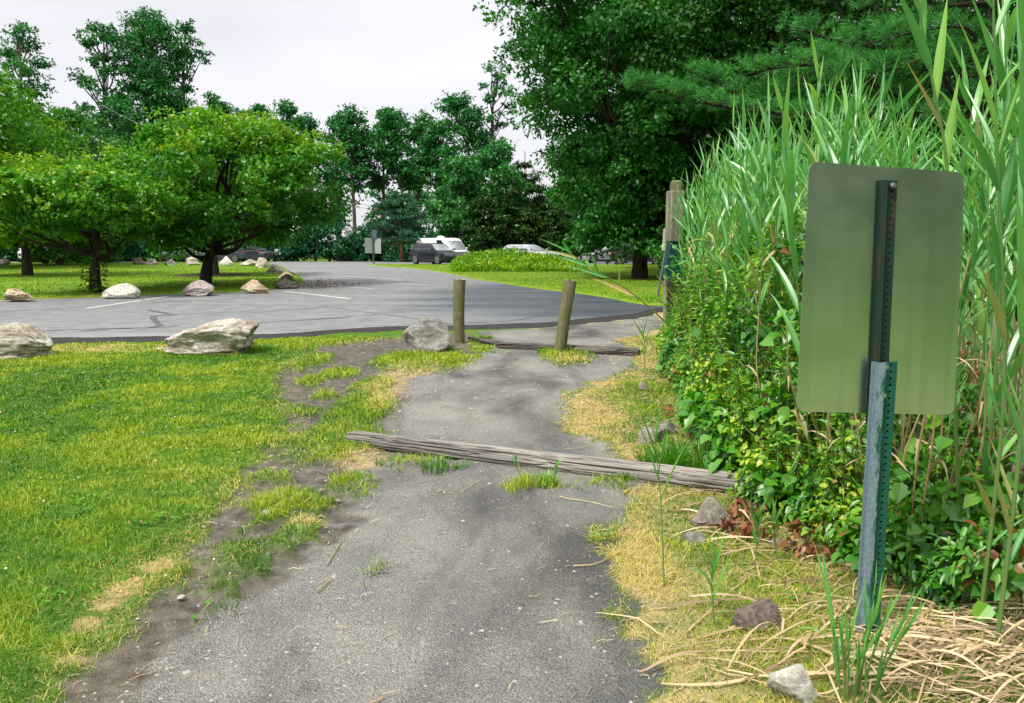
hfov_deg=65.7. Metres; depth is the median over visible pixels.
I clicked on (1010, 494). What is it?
tall reed
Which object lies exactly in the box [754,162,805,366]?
reed
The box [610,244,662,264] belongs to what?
parked car
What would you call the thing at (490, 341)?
timber beam
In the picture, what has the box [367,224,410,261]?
bush
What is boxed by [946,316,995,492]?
dry reed stalk
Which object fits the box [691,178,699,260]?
reed
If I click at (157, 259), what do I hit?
bush
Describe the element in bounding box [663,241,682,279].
brochure box
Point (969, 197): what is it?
reed
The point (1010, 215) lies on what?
reed
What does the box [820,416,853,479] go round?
dry reed stalk
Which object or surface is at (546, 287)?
lawn verge
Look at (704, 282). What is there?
dry reed stalk
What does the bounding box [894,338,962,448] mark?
dry reed stalk
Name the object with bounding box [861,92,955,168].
reed
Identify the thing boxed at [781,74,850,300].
reed
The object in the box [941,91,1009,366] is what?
reed
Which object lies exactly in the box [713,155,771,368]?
reed
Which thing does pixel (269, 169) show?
shade tree
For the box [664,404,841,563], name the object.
dead leaves
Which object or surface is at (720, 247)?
reed
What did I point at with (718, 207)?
reed
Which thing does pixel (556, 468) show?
reed shoot
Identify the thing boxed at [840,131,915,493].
reed
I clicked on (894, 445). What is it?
dry reed stalk
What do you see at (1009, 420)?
tall reed
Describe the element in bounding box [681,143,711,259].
reed
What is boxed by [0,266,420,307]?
road markings
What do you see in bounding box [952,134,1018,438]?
reed
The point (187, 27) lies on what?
locust tree
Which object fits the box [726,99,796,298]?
reed
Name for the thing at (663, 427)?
stone
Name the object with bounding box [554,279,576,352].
wooden bollard
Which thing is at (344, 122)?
locust tree
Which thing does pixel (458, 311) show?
wooden bollard
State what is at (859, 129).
reed
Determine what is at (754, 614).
stone
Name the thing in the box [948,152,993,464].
reed
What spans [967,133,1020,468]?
reed
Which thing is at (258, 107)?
locust tree
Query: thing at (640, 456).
grass tuft
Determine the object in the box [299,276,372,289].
leaf debris
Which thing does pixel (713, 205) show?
reed
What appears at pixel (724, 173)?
reed
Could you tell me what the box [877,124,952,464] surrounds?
reed
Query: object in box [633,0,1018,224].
shade tree
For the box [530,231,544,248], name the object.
bush
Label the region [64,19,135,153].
locust tree
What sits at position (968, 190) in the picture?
reed
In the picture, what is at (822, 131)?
reed
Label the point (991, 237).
reed
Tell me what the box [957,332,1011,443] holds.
dry reed stalk
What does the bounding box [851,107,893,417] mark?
reed
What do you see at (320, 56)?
sky
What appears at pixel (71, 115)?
grey green tree
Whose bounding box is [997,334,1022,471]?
reed
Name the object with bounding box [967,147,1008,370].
reed
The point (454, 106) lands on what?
locust tree
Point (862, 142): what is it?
reed
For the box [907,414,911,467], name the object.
dry reed stalk
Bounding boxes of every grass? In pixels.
[0,334,1023,702]
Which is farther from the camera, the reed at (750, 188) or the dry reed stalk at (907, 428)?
the reed at (750, 188)
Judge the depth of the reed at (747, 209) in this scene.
6.04 m
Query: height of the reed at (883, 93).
2.988 m
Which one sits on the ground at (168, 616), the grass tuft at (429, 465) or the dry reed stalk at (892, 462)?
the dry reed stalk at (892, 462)
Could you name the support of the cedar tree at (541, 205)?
on the ground at (168, 616)
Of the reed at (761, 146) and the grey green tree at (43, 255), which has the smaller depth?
the reed at (761, 146)
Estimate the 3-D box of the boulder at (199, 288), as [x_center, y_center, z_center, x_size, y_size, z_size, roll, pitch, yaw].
[-9.341,-1.902,23.709,0.989,0.481,0.722,0,8,0]
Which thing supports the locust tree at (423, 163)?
on the ground at (168, 616)
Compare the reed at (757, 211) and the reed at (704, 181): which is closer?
the reed at (757, 211)
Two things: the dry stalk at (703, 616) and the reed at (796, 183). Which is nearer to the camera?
the dry stalk at (703, 616)
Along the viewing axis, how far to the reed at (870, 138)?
5.56 m
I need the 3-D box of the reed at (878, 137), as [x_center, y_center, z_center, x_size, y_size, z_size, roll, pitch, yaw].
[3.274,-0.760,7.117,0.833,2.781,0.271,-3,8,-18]
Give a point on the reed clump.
(859, 655)
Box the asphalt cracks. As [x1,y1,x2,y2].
[10,297,540,330]
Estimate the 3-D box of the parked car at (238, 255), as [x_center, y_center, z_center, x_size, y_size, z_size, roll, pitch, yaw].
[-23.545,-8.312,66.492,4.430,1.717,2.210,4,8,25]
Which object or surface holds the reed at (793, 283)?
on the ground at (168, 616)
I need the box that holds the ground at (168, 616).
[0,256,1023,702]
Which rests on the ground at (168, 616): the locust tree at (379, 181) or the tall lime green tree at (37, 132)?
the locust tree at (379, 181)
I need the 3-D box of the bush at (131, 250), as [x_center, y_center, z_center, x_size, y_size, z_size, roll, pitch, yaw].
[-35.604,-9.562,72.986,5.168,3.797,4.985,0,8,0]
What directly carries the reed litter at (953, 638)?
on the ground at (168, 616)
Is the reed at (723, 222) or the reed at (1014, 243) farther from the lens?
the reed at (723, 222)
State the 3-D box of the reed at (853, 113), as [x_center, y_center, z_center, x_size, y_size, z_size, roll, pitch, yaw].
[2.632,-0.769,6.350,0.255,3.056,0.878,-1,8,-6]
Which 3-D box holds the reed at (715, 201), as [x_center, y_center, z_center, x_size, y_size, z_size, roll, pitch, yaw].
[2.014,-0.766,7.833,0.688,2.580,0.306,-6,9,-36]
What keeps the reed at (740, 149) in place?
on the ground at (168, 616)
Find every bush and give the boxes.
[0,245,16,261]
[1,247,34,261]
[108,239,160,261]
[139,239,175,260]
[256,233,305,261]
[278,231,322,261]
[288,220,336,261]
[311,217,362,261]
[333,234,369,261]
[353,223,389,260]
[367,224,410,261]
[404,233,435,261]
[424,229,462,239]
[499,225,535,242]
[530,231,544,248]
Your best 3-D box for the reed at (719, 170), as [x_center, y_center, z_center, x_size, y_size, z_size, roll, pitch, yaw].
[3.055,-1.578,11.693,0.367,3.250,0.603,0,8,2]
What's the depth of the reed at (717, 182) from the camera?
10.94 m
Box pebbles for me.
[64,359,649,702]
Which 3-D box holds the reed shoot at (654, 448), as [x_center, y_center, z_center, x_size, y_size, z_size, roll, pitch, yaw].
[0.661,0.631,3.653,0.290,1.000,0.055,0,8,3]
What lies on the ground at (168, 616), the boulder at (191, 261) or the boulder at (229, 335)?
the boulder at (229, 335)
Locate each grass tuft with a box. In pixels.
[159,352,219,358]
[248,343,284,351]
[330,430,388,449]
[374,452,409,467]
[417,454,453,474]
[451,457,470,470]
[486,349,509,353]
[523,468,564,488]
[537,347,553,352]
[609,378,676,395]
[625,430,750,471]
[632,437,697,465]
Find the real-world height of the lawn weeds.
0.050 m
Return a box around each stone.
[176,594,186,599]
[636,426,663,443]
[638,381,648,391]
[658,421,674,433]
[681,531,705,546]
[690,497,729,529]
[729,598,781,632]
[767,537,789,548]
[767,663,819,702]
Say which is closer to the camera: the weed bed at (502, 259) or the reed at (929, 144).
the reed at (929, 144)
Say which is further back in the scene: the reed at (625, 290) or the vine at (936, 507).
the reed at (625, 290)
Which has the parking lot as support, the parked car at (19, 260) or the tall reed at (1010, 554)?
the parked car at (19, 260)
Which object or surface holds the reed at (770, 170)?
on the ground at (168, 616)
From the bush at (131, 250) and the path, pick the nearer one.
the path
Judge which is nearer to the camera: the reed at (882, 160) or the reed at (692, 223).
the reed at (882, 160)
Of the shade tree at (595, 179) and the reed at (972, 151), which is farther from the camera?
the shade tree at (595, 179)
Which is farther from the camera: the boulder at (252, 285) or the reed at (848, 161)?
the boulder at (252, 285)
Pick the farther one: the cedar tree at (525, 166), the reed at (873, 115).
the cedar tree at (525, 166)
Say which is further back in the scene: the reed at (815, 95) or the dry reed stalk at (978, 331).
the reed at (815, 95)
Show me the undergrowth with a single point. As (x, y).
(709, 397)
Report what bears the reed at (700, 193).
on the ground at (168, 616)
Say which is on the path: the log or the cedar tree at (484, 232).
the log
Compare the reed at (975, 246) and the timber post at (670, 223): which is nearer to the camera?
the reed at (975, 246)
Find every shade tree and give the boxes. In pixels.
[0,151,208,292]
[97,103,353,283]
[140,130,312,273]
[540,146,629,256]
[561,0,900,264]
[567,0,1016,268]
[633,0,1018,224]
[791,0,1019,171]
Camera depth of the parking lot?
18.98 m
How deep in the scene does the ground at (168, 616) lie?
4.21 m
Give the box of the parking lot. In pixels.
[0,262,662,343]
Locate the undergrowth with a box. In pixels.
[653,207,1023,617]
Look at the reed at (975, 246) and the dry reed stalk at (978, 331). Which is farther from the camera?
the dry reed stalk at (978, 331)
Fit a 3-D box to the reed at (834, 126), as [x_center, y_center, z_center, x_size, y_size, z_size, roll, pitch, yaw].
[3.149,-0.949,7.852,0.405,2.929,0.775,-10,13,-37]
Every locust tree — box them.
[0,19,58,138]
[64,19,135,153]
[84,92,154,260]
[94,5,197,148]
[149,18,219,140]
[196,91,240,172]
[230,102,274,190]
[269,98,303,213]
[275,189,349,255]
[285,112,343,258]
[291,191,377,242]
[315,111,367,238]
[326,102,378,241]
[351,186,436,254]
[357,106,410,258]
[366,106,428,246]
[399,187,450,252]
[401,109,440,237]
[407,117,464,231]
[419,154,493,250]
[431,90,498,239]
[460,136,533,221]
[473,60,515,199]
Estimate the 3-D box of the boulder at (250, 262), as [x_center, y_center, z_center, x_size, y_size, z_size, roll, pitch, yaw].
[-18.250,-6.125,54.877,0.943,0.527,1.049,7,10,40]
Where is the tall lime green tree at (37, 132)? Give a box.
[0,66,94,251]
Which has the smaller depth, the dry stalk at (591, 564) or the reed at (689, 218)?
the dry stalk at (591, 564)
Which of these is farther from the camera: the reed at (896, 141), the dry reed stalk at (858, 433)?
the reed at (896, 141)
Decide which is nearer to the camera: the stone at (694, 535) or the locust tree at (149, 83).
the stone at (694, 535)
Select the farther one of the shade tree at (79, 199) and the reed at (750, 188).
the shade tree at (79, 199)
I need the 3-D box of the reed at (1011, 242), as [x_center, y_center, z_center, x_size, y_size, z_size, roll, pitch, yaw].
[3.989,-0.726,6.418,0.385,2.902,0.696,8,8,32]
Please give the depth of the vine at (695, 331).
6.46 m
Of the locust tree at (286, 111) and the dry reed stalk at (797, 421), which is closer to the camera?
the dry reed stalk at (797, 421)
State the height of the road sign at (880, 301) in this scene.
2.029 m
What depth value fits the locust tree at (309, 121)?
85.75 m
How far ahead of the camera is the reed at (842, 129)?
8.61 m
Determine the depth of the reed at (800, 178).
8.03 m
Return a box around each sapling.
[639,175,762,281]
[915,118,1013,335]
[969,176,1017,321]
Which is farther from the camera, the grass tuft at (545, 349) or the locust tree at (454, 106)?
the locust tree at (454, 106)
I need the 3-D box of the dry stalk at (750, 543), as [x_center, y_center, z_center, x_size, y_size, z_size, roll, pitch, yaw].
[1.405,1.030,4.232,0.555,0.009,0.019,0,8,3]
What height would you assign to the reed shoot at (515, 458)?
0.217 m
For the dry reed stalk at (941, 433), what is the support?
on the ground at (168, 616)
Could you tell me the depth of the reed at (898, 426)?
4.22 m
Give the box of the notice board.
[656,229,664,296]
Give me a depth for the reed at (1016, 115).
4.47 m
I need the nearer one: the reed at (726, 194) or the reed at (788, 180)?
the reed at (788, 180)
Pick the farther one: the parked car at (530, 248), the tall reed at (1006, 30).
the parked car at (530, 248)
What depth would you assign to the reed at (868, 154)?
9.08 m
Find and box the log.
[345,431,741,492]
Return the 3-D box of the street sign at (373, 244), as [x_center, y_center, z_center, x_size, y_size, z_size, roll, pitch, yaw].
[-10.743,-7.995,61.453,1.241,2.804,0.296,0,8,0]
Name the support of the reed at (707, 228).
on the ground at (168, 616)
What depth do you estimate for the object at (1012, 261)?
11.81 m
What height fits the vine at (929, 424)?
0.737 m
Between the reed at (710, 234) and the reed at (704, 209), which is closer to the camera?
the reed at (710, 234)
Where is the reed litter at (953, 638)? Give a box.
[595,414,1023,702]
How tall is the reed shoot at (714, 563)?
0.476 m
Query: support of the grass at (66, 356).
on the ground at (168, 616)
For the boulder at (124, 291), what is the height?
0.442 m
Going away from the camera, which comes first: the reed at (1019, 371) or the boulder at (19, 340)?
the reed at (1019, 371)
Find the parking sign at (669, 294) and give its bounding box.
[666,281,688,319]
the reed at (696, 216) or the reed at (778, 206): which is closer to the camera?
the reed at (778, 206)
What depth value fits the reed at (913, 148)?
4.73 m
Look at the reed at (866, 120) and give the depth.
9.95 m
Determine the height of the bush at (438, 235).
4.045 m
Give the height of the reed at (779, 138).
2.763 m
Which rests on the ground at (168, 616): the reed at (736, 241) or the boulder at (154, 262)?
the reed at (736, 241)
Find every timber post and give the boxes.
[663,191,684,326]
[670,180,682,190]
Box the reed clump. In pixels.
[794,548,928,702]
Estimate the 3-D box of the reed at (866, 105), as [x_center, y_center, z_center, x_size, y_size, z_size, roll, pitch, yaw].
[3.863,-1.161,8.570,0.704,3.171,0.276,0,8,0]
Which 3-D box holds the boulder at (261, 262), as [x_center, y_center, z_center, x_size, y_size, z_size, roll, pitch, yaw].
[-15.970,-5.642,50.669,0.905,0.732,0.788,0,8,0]
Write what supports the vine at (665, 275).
on the ground at (168, 616)
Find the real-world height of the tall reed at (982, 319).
3.100 m
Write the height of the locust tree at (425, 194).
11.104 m
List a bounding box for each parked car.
[17,248,20,261]
[161,247,204,261]
[204,243,258,261]
[241,247,274,261]
[409,243,456,263]
[444,251,468,260]
[503,244,558,256]
[580,246,626,262]
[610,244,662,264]
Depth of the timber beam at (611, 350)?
11.79 m
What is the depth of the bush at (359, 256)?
75.41 m
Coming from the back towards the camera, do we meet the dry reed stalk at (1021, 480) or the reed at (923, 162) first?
the reed at (923, 162)
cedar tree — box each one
[462,189,511,251]
[494,184,544,248]
[506,159,538,221]
[514,169,561,245]
[536,203,582,258]
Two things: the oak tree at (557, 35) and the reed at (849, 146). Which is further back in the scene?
the oak tree at (557, 35)
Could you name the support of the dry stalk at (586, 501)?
on the path
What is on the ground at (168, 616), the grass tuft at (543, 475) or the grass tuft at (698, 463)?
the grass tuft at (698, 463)
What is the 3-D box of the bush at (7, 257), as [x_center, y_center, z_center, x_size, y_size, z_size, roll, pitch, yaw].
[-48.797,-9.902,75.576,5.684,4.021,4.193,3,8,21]
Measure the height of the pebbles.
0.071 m
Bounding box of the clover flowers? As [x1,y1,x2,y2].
[3,367,386,575]
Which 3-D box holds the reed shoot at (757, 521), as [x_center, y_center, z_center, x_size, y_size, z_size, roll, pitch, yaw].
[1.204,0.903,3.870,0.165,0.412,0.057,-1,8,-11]
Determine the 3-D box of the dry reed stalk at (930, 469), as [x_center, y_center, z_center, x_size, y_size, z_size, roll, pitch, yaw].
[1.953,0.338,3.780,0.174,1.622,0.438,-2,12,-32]
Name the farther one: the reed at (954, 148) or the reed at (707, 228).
the reed at (707, 228)
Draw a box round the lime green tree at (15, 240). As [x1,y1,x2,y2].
[0,147,86,275]
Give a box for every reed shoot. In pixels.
[512,453,519,473]
[549,458,563,487]
[627,387,688,586]
[633,314,652,373]
[694,525,729,627]
[745,499,774,572]
[758,496,786,566]
[775,451,800,500]
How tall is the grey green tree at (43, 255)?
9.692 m
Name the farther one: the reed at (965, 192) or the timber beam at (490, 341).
the timber beam at (490, 341)
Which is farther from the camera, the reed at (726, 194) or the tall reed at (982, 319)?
the reed at (726, 194)
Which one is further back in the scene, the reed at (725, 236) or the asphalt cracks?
the asphalt cracks
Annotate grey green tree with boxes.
[0,139,121,264]
[5,105,138,262]
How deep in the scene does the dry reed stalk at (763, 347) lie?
5.85 m
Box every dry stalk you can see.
[326,540,340,564]
[560,496,612,507]
[573,557,609,565]
[687,576,749,632]
[717,649,830,652]
[725,543,802,544]
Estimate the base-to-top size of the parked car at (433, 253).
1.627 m
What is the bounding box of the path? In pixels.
[126,317,669,702]
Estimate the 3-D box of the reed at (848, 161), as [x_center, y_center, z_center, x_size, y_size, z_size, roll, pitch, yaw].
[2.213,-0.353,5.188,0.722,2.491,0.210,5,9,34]
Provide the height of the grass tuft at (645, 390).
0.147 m
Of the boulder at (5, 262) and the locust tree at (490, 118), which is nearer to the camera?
the boulder at (5, 262)
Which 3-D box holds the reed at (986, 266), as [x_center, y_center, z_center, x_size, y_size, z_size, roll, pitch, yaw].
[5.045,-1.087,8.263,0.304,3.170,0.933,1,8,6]
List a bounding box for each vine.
[661,244,706,308]
[691,305,785,356]
[715,335,796,422]
[862,413,981,502]
[889,425,1003,503]
[890,470,1019,566]
[963,552,1023,622]
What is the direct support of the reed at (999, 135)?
on the ground at (168, 616)
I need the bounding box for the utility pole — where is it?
[326,197,330,261]
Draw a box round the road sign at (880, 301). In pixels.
[796,162,963,636]
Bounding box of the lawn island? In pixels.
[0,262,303,299]
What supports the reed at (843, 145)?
on the ground at (168, 616)
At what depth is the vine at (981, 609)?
3.32 m
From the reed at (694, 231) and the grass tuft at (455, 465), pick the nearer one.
the grass tuft at (455, 465)
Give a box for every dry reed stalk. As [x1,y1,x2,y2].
[657,276,695,326]
[689,252,711,353]
[742,313,767,440]
[754,292,767,404]
[778,326,788,421]
[785,368,835,489]
[801,412,852,508]
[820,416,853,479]
[827,413,863,484]
[858,414,937,481]
[886,461,910,533]
[892,414,919,515]
[892,432,896,455]
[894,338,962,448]
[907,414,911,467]
[911,358,977,513]
[914,253,971,551]
[922,359,993,477]
[934,347,1018,507]
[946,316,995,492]
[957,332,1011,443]
[959,238,991,460]
[966,302,1007,463]
[969,375,1021,460]
[996,473,1023,553]
[1002,392,1014,471]
[1013,316,1022,350]
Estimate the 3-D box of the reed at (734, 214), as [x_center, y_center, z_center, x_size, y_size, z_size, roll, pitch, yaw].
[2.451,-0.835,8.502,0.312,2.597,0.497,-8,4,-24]
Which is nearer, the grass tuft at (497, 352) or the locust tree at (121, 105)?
the grass tuft at (497, 352)
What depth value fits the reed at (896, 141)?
7.81 m
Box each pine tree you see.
[363,191,433,261]
[613,0,1017,151]
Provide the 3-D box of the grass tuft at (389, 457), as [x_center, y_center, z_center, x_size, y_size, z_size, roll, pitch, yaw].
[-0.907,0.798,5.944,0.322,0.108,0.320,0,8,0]
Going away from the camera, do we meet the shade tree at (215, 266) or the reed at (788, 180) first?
the reed at (788, 180)
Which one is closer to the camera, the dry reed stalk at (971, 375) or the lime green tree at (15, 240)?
the dry reed stalk at (971, 375)
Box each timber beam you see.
[467,337,502,345]
[497,342,639,355]
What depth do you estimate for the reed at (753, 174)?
8.58 m
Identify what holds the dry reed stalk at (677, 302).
on the ground at (168, 616)
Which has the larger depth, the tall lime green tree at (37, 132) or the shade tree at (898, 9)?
the tall lime green tree at (37, 132)
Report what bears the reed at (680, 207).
on the ground at (168, 616)
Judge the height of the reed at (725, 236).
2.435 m
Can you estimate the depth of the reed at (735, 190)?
7.66 m
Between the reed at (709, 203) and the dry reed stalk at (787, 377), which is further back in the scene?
the reed at (709, 203)
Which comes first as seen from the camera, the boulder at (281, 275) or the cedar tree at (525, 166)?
the boulder at (281, 275)
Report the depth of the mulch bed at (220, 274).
37.75 m
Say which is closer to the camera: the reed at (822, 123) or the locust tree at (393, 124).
the reed at (822, 123)
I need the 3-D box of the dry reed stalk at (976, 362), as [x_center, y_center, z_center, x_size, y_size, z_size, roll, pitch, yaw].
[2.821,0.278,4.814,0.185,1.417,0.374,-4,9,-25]
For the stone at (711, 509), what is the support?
on the ground at (168, 616)
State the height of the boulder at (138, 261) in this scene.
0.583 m
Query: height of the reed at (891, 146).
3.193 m
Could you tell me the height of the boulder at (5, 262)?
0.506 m
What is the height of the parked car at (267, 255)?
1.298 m
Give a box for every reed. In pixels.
[539,238,682,338]
[662,183,696,295]
[668,170,697,284]
[671,199,707,301]
[675,175,697,297]
[678,171,692,286]
[680,203,707,310]
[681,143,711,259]
[683,166,701,289]
[684,200,718,281]
[686,150,741,293]
[687,166,722,251]
[689,137,730,259]
[689,164,713,266]
[690,182,712,298]
[691,161,706,237]
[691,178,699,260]
[692,170,742,295]
[694,142,712,243]
[694,149,722,252]
[694,210,713,244]
[696,139,739,258]
[696,142,739,298]
[697,146,752,292]
[697,179,711,257]
[698,143,753,364]
[698,173,726,290]
[699,137,739,292]
[701,174,713,258]
[703,130,738,222]
[704,136,737,384]
[705,135,724,250]
[705,157,748,285]
[708,169,720,245]
[712,146,769,295]
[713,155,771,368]
[714,91,766,355]
[719,106,746,294]
[722,93,814,382]
[722,103,785,392]
[723,147,739,229]
[723,154,753,276]
[724,103,770,259]
[725,136,771,376]
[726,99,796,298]
[728,135,778,240]
[731,117,751,229]
[731,151,769,303]
[738,128,781,235]
[740,109,811,379]
[740,131,765,231]
[746,125,772,217]
[748,144,778,265]
[749,100,778,276]
[750,111,802,246]
[750,156,800,270]
[752,155,780,314]
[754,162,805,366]
[758,74,785,406]
[764,112,799,252]
[766,137,814,298]
[767,69,811,495]
[768,117,807,403]
[775,72,833,245]
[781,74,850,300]
[791,133,813,237]
[793,29,823,186]
[793,128,808,212]
[794,79,872,486]
[794,82,844,256]
[794,108,840,361]
[794,133,812,223]
[794,137,813,218]
[795,76,856,468]
[796,51,876,298]
[798,50,876,459]
[813,84,870,164]
[820,108,866,449]
[821,76,868,163]
[825,65,866,164]
[829,78,861,140]
[830,109,853,145]
[833,98,912,435]
[837,60,873,157]
[839,133,870,161]
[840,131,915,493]
[841,111,888,165]
[842,96,880,155]
[843,105,878,162]
[843,164,890,508]
[844,61,886,159]
[846,44,929,426]
[849,111,914,166]
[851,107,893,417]
[853,116,878,165]
[861,70,893,154]
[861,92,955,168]
[863,87,931,166]
[863,97,882,148]
[863,134,883,165]
[873,85,934,167]
[875,134,930,456]
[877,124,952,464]
[878,102,930,165]
[883,92,921,167]
[889,84,902,165]
[896,114,945,169]
[899,135,940,433]
[900,0,960,501]
[900,97,921,165]
[903,117,916,168]
[904,118,964,167]
[905,108,941,168]
[911,169,997,481]
[922,127,942,168]
[922,150,1007,499]
[927,88,1015,454]
[930,76,1022,482]
[930,130,986,300]
[935,80,1020,462]
[940,32,1016,438]
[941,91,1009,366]
[945,5,1018,466]
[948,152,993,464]
[950,74,1013,338]
[952,0,1023,602]
[952,133,994,317]
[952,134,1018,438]
[953,118,974,345]
[957,125,1017,377]
[957,144,983,342]
[957,157,1017,384]
[961,117,998,360]
[962,63,1020,550]
[962,155,992,452]
[965,0,1022,484]
[966,159,1013,326]
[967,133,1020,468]
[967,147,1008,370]
[968,128,1010,383]
[973,155,1004,336]
[979,121,1018,470]
[983,0,1023,596]
[986,226,1018,398]
[987,0,1023,646]
[993,33,1021,387]
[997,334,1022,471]
[998,60,1020,348]
[1000,86,1018,408]
[1008,62,1018,253]
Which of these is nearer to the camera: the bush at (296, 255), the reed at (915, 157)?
the reed at (915, 157)
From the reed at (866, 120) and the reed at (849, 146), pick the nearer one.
the reed at (849, 146)
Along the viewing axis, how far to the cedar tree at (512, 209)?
70.22 m
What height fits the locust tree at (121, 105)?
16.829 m
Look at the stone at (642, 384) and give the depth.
8.68 m
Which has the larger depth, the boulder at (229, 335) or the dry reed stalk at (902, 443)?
the boulder at (229, 335)
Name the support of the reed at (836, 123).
on the ground at (168, 616)
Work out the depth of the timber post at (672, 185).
14.34 m
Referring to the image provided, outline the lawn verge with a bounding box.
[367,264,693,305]
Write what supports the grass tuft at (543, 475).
on the path
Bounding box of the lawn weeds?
[0,358,854,618]
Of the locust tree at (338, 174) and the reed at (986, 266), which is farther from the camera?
the locust tree at (338, 174)
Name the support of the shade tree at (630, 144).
on the lawn verge
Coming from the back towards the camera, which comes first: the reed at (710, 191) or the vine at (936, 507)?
the reed at (710, 191)
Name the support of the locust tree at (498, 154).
on the ground at (168, 616)
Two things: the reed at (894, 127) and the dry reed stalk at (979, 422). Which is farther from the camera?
the reed at (894, 127)
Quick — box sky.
[0,0,1009,240]
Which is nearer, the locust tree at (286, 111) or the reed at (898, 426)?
the reed at (898, 426)
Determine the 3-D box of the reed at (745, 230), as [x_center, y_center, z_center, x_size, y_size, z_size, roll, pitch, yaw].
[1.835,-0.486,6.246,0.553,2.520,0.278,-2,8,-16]
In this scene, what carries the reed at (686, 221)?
on the ground at (168, 616)
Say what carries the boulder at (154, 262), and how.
on the lawn island
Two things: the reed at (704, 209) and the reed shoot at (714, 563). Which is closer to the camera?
the reed shoot at (714, 563)
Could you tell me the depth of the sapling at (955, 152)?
13.15 m
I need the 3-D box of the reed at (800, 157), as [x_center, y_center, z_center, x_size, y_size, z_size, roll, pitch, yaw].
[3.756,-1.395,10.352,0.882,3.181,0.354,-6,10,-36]
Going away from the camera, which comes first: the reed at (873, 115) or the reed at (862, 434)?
the reed at (862, 434)
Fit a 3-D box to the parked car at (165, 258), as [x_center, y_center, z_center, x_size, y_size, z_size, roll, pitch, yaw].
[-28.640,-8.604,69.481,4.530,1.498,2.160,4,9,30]
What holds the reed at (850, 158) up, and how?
on the ground at (168, 616)
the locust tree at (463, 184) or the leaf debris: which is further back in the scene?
the locust tree at (463, 184)
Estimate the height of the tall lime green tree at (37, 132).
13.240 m
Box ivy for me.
[78,254,108,292]
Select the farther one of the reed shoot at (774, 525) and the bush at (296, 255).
the bush at (296, 255)
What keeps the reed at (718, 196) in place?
on the ground at (168, 616)
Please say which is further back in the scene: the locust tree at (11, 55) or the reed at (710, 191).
the locust tree at (11, 55)
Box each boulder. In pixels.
[0,259,10,264]
[0,322,55,359]
[4,288,33,301]
[101,283,140,298]
[133,258,143,264]
[146,258,156,264]
[163,318,258,355]
[166,259,176,264]
[182,280,214,295]
[185,257,200,264]
[219,256,234,265]
[240,259,255,265]
[240,279,267,292]
[255,257,268,267]
[266,264,285,272]
[273,278,298,288]
[278,272,293,277]
[279,274,293,281]
[402,317,449,352]
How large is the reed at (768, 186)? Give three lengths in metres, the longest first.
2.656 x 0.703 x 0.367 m
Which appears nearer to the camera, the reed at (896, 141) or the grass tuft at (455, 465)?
the grass tuft at (455, 465)
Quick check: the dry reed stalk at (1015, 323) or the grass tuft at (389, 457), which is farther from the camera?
the grass tuft at (389, 457)
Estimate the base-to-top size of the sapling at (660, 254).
4.327 m
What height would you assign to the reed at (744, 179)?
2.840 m
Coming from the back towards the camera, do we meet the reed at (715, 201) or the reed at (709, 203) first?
the reed at (709, 203)
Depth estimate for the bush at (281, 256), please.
72.78 m
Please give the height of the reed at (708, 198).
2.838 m
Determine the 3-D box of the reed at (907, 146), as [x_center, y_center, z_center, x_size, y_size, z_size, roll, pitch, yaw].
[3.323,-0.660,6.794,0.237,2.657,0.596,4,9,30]
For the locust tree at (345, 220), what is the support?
on the ground at (168, 616)
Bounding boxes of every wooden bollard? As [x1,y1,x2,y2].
[453,279,465,343]
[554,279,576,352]
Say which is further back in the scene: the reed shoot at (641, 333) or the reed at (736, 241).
the reed shoot at (641, 333)
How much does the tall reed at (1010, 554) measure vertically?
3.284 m
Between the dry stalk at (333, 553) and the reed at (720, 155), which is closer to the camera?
the dry stalk at (333, 553)
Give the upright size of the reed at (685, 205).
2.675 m
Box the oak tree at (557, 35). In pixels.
[472,0,814,278]
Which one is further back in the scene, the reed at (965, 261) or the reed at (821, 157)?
the reed at (821, 157)
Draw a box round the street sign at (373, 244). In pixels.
[365,230,380,263]
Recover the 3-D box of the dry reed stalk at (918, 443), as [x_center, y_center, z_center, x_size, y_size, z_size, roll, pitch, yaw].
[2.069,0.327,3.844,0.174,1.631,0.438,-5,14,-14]
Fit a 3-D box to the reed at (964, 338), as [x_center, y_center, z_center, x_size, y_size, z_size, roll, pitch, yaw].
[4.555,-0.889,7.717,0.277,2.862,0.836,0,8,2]
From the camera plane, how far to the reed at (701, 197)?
12.96 m
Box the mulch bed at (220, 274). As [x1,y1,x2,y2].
[175,273,251,276]
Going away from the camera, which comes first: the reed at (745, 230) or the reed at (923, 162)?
the reed at (745, 230)
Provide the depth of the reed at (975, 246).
3.96 m
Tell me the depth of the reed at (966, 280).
4.13 m
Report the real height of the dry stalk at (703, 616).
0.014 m
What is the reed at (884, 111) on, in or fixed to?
on the ground at (168, 616)
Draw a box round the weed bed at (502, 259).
[449,246,587,271]

